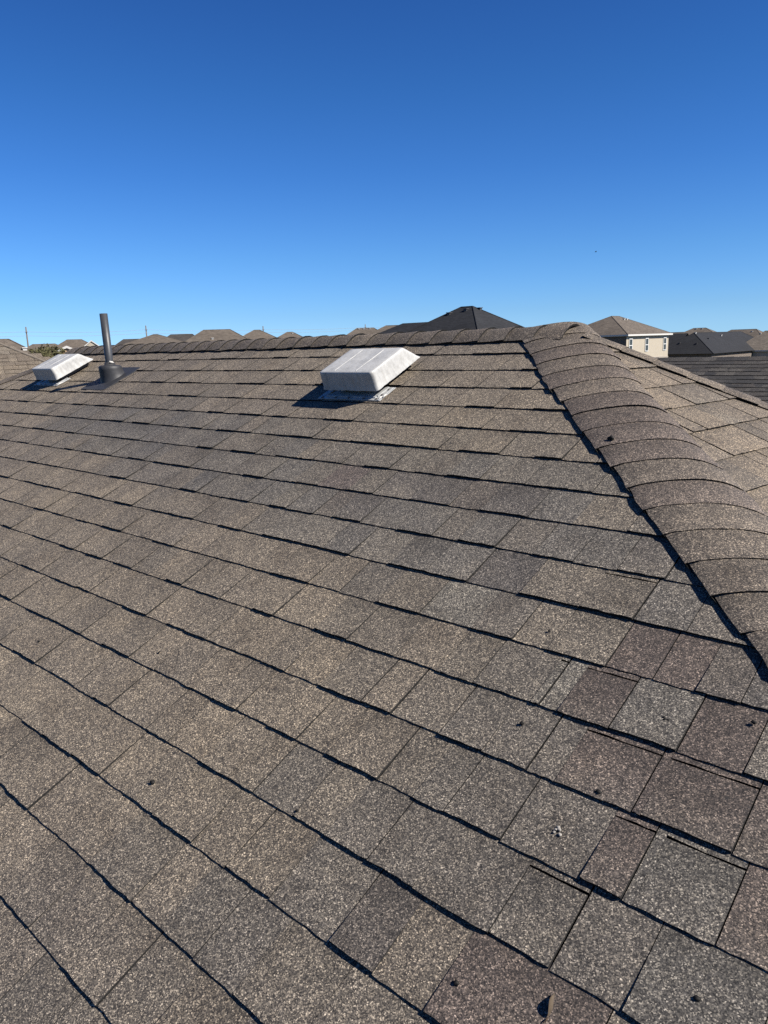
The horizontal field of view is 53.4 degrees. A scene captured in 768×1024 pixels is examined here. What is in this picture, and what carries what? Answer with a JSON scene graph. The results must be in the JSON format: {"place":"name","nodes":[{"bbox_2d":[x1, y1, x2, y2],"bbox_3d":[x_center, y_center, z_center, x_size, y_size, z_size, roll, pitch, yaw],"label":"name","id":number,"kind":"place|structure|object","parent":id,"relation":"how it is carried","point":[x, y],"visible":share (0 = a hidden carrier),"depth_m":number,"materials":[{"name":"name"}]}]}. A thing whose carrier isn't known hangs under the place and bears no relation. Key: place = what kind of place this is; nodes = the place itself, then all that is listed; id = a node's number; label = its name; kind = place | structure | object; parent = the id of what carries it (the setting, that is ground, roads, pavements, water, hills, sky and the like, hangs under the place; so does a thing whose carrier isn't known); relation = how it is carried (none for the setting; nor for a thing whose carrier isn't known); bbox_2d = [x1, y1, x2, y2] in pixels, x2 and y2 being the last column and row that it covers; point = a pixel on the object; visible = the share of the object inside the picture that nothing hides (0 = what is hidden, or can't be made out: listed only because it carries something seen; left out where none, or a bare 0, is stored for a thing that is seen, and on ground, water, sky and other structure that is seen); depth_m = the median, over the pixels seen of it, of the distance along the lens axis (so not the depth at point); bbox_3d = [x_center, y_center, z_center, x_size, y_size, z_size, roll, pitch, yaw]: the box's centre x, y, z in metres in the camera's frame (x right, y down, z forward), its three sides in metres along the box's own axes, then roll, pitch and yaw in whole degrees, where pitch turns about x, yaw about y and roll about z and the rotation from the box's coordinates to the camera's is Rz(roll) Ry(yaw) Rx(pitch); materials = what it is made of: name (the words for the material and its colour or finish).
{"place":"outdoors","nodes":[
{"label":"outdoors","id":0,"kind":"place"},
{"bbox_2d":[0,339,49,380],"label":"neighbour house","id":1,"kind":"structure","parent":0,"point":[13,361],"depth_m":14.64,"materials":[{"name":"paint"}]},
{"bbox_2d":[27,343,56,350],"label":"distant house","id":2,"kind":"structure","parent":0,"point":[32,346],"depth_m":160.32,"materials":[{"name":"paint"}]},
{"bbox_2d":[57,339,87,347],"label":"distant house","id":3,"kind":"structure","parent":0,"point":[73,343],"depth_m":122.24,"materials":[{"name":"paint"}]},
{"bbox_2d":[85,340,98,345],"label":"gabled house","id":4,"kind":"structure","parent":0,"point":[91,343],"depth_m":111.48,"materials":[{"name":"beige"}]},
{"bbox_2d":[116,339,136,344],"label":"distant house","id":5,"kind":"structure","parent":0,"point":[123,341],"depth_m":138.17,"materials":[{"name":"paint"}]},
{"bbox_2d":[123,334,184,344],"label":"distant house","id":6,"kind":"structure","parent":0,"point":[155,338],"depth_m":119.28,"materials":[{"name":"paint"}]},
{"bbox_2d":[167,334,193,340],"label":"distant house","id":7,"kind":"structure","parent":0,"point":[183,337],"depth_m":131.19,"materials":[{"name":"paint"}]},
{"bbox_2d":[185,329,247,341],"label":"distant house","id":8,"kind":"structure","parent":0,"point":[216,335],"depth_m":98.64,"materials":[{"name":"paint"}]},
{"bbox_2d":[243,330,276,338],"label":"distant house","id":9,"kind":"structure","parent":0,"point":[255,334],"depth_m":109.18,"materials":[{"name":"paint"}]},
{"bbox_2d":[279,332,302,337],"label":"distant house","id":10,"kind":"structure","parent":0,"point":[288,334],"depth_m":134.26,"materials":[{"name":"paint"}]},
{"bbox_2d":[347,328,376,334],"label":"distant house","id":11,"kind":"structure","parent":0,"point":[363,330],"depth_m":125.33,"materials":[{"name":"paint"}]},
{"bbox_2d":[370,325,396,333],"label":"neighbour house","id":12,"kind":"structure","parent":0,"point":[384,328],"depth_m":84.18,"materials":[{"name":"paint"}]},
{"bbox_2d":[0,322,767,1023],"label":"shingled house","id":13,"kind":"structure","parent":0,"point":[342,616],"depth_m":1.73,"materials":[{"name":"brown"}]},
{"bbox_2d":[32,354,92,385],"bbox_3d":[-2.278,-1.026,5.396,0.382,0.116,0.342,10,42,42],"label":"roof vent","id":14,"kind":"object","parent":13,"relation":"on","point":[57,370],"visible":1,"depth_m":5.31,"materials":[{"name":"white plastic"}]},
{"bbox_2d":[82,313,139,389],"bbox_3d":[-1.757,-1.022,4.864,0.305,0.471,0.274,10,17,42],"label":"vent pipe","id":15,"kind":"object","parent":13,"relation":"on","point":[111,373],"visible":1,"depth_m":4.83,"materials":[{"name":"grey metal"}]},
{"bbox_2d":[318,348,419,400],"bbox_3d":[-0.068,-0.623,3.327,0.382,0.116,0.342,10,42,42],"label":"roof vent","id":16,"kind":"object","parent":13,"relation":"on","point":[362,374],"visible":1,"depth_m":3.24,"materials":[{"name":"white plastic"}]},
{"bbox_2d":[543,993,554,1022],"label":"dry leaf","id":17,"kind":"object","parent":13,"relation":"on","point":[551,1000],"visible":1,"depth_m":1.08,"materials":[{"name":"brown plant"}]},
{"bbox_2d":[553,826,561,835],"bbox_3d":[0.298,0.543,1.301,0.016,0.009,0.018,-13,17,-43],"label":"chalky scuff","id":18,"kind":"object","parent":13,"relation":"on","point":[558,828],"visible":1,"depth_m":1.30,"materials":[{"name":"white"}]},
{"bbox_2d":[693,995,700,1001],"bbox_3d":[0.423,0.657,1.033,0.010,0.005,0.007,10,42,42],"label":"tar lump","id":19,"kind":"object","parent":13,"relation":"on","point":[696,997],"visible":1,"depth_m":1.03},
{"bbox_2d":[0,0,767,346],"label":"sky","id":20,"kind":"structure","parent":0,"point":[298,167],"materials":[{"name":"blue"}]},
{"bbox_2d":[380,306,522,333],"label":"neighbour house","id":21,"kind":"structure","parent":0,"point":[469,317],"depth_m":57.33,"materials":[{"name":"dark asphalt shingles"},{"name":"brick"}]},
{"bbox_2d":[588,316,672,357],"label":"neighbour house","id":22,"kind":"structure","parent":0,"point":[642,338],"depth_m":102.78,"materials":[{"name":"beige"}]},
{"bbox_2d":[629,339,632,348],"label":"window","id":23,"kind":"structure","parent":22,"relation":"in","point":[630,340],"depth_m":99.31,"materials":[{"name":"grey"}]},
{"bbox_2d":[645,338,648,350],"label":"window","id":24,"kind":"structure","parent":22,"relation":"in","point":[646,339],"depth_m":102.70,"materials":[{"name":"grey"}]},
{"bbox_2d":[663,337,666,349],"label":"window","id":25,"kind":"structure","parent":22,"relation":"in","point":[664,338],"depth_m":106.76,"materials":[{"name":"grey"}]},
{"bbox_2d":[668,331,753,357],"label":"neighbour house","id":26,"kind":"structure","parent":0,"point":[715,344],"depth_m":118.93,"materials":[{"name":"black"}]},
{"bbox_2d":[655,356,767,402],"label":"neighbour house","id":27,"kind":"structure","parent":0,"point":[748,375],"depth_m":13.46,"materials":[{"name":"grey"}]},
{"label":"ground","id":28,"kind":"structure","parent":0,"visible":0},
{"bbox_2d":[6,339,35,353],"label":"distant house","id":29,"kind":"structure","parent":28,"relation":"on","point":[12,343],"depth_m":52.37,"materials":[{"name":"paint"}]},
{"bbox_2d":[25,327,28,346],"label":"utility pole","id":30,"kind":"object","parent":28,"relation":"on","point":[27,337],"visible":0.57,"depth_m":230.56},
{"bbox_2d":[1,330,352,336],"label":"power cable","id":31,"kind":"object","parent":30,"relation":"attached to","point":[173,333],"visible":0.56,"depth_m":287.28,"materials":[{"name":"grey plastic"}]},
{"bbox_2d":[0,327,381,332],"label":"power cable","id":32,"kind":"object","parent":30,"relation":"attached to","point":[169,330],"visible":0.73,"depth_m":272.71,"materials":[{"name":"grey plastic"}]},
{"bbox_2d":[26,343,64,360],"bbox_3d":[-19.767,-6.888,45.491,2.879,6.258,2.679,10,17,42],"label":"olive bush","id":33,"kind":"object","parent":28,"relation":"on","point":[52,351],"visible":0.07,"depth_m":44.55,"materials":[{"name":"green plant"}]},
{"bbox_2d":[58,346,71,353],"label":"gabled house","id":34,"kind":"structure","parent":28,"relation":"on","point":[66,348],"depth_m":54.32,"materials":[{"name":"beige brick"}]},
{"bbox_2d":[683,328,715,334],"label":"neighbour house","id":35,"kind":"structure","parent":28,"relation":"on","point":[691,331],"depth_m":161.63,"materials":[{"name":"paint"}]},
{"bbox_2d":[727,329,761,336],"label":"neighbour house","id":36,"kind":"structure","parent":28,"relation":"on","point":[753,332],"depth_m":157.54,"materials":[{"name":"paint"}]},
{"bbox_2d":[747,331,767,356],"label":"neighbour house","id":37,"kind":"structure","parent":28,"relation":"on","point":[758,344],"depth_m":126.45,"materials":[{"name":"paint"}]}
]}

